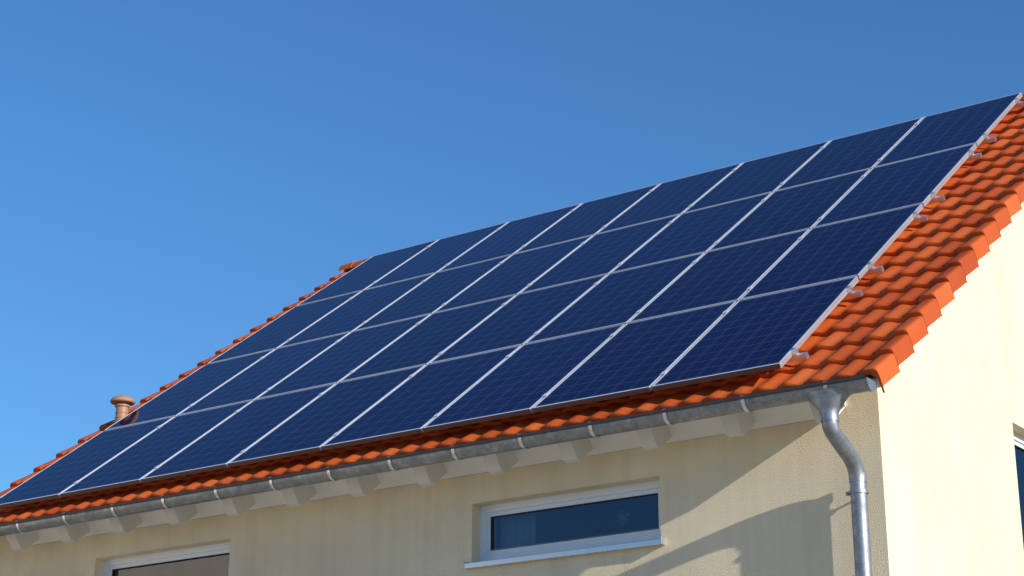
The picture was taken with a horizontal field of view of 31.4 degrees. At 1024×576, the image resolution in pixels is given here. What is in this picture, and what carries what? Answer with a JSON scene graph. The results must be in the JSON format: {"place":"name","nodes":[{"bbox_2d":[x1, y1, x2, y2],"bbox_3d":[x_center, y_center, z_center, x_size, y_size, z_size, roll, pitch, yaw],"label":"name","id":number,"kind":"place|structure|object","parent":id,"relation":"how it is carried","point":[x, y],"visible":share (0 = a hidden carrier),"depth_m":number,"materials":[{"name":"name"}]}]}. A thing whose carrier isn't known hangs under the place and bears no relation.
{"place":"outdoors","nodes":[
{"label":"outdoors","id":0,"kind":"place"},
{"bbox_2d":[0,0,1023,491],"label":"sky","id":1,"kind":"structure","parent":0,"point":[175,175],"materials":[{"name":"blue"}]},
{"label":"paved apron","id":2,"kind":"structure","parent":0,"visible":0},
{"bbox_2d":[0,202,1023,575],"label":"house walls","id":3,"kind":"structure","parent":2,"relation":"on","point":[932,428],"depth_m":13.09,"materials":[{"name":"beige paint"}]},
{"bbox_2d":[0,375,876,575],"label":"gutter and downpipe","id":4,"kind":"object","parent":3,"relation":"attached to","point":[827,400],"visible":1,"depth_m":12.70,"materials":[{"name":"metal"}]},
{"bbox_2d":[0,93,1023,523],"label":"roof tiles","id":5,"kind":"object","parent":3,"relation":"on","point":[878,329],"visible":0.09,"depth_m":13.63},
{"bbox_2d":[110,395,134,422],"bbox_3d":[-3.949,1.310,18.410,0.280,0.451,0.287,-13,-22,33],"label":"roof vent","id":6,"kind":"object","parent":5,"relation":"on","point":[122,403],"visible":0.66,"depth_m":18.38,"materials":[{"name":"beige ceramic"}]},
{"bbox_2d":[6,402,845,550],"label":"roof eaves","id":7,"kind":"object","parent":5,"relation":"attached to","point":[731,425],"visible":0.35,"depth_m":13.83,"materials":[{"name":"white paint"}]},
{"bbox_2d":[0,92,1023,508],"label":"solar array","id":8,"kind":"object","parent":5,"relation":"on","point":[754,266],"visible":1,"depth_m":16.09,"materials":[{"name":"blue glass"}]},
{"bbox_2d":[92,420,1023,575],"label":"windows","id":9,"kind":"structure","parent":3,"relation":"attached to","point":[596,520],"depth_m":14.43,"materials":[{"name":"white plastic"}]},
{"bbox_2d":[866,375,880,387],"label":"roof deck","id":10,"kind":"structure","parent":3,"relation":"on","point":[877,380],"depth_m":11.65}
]}

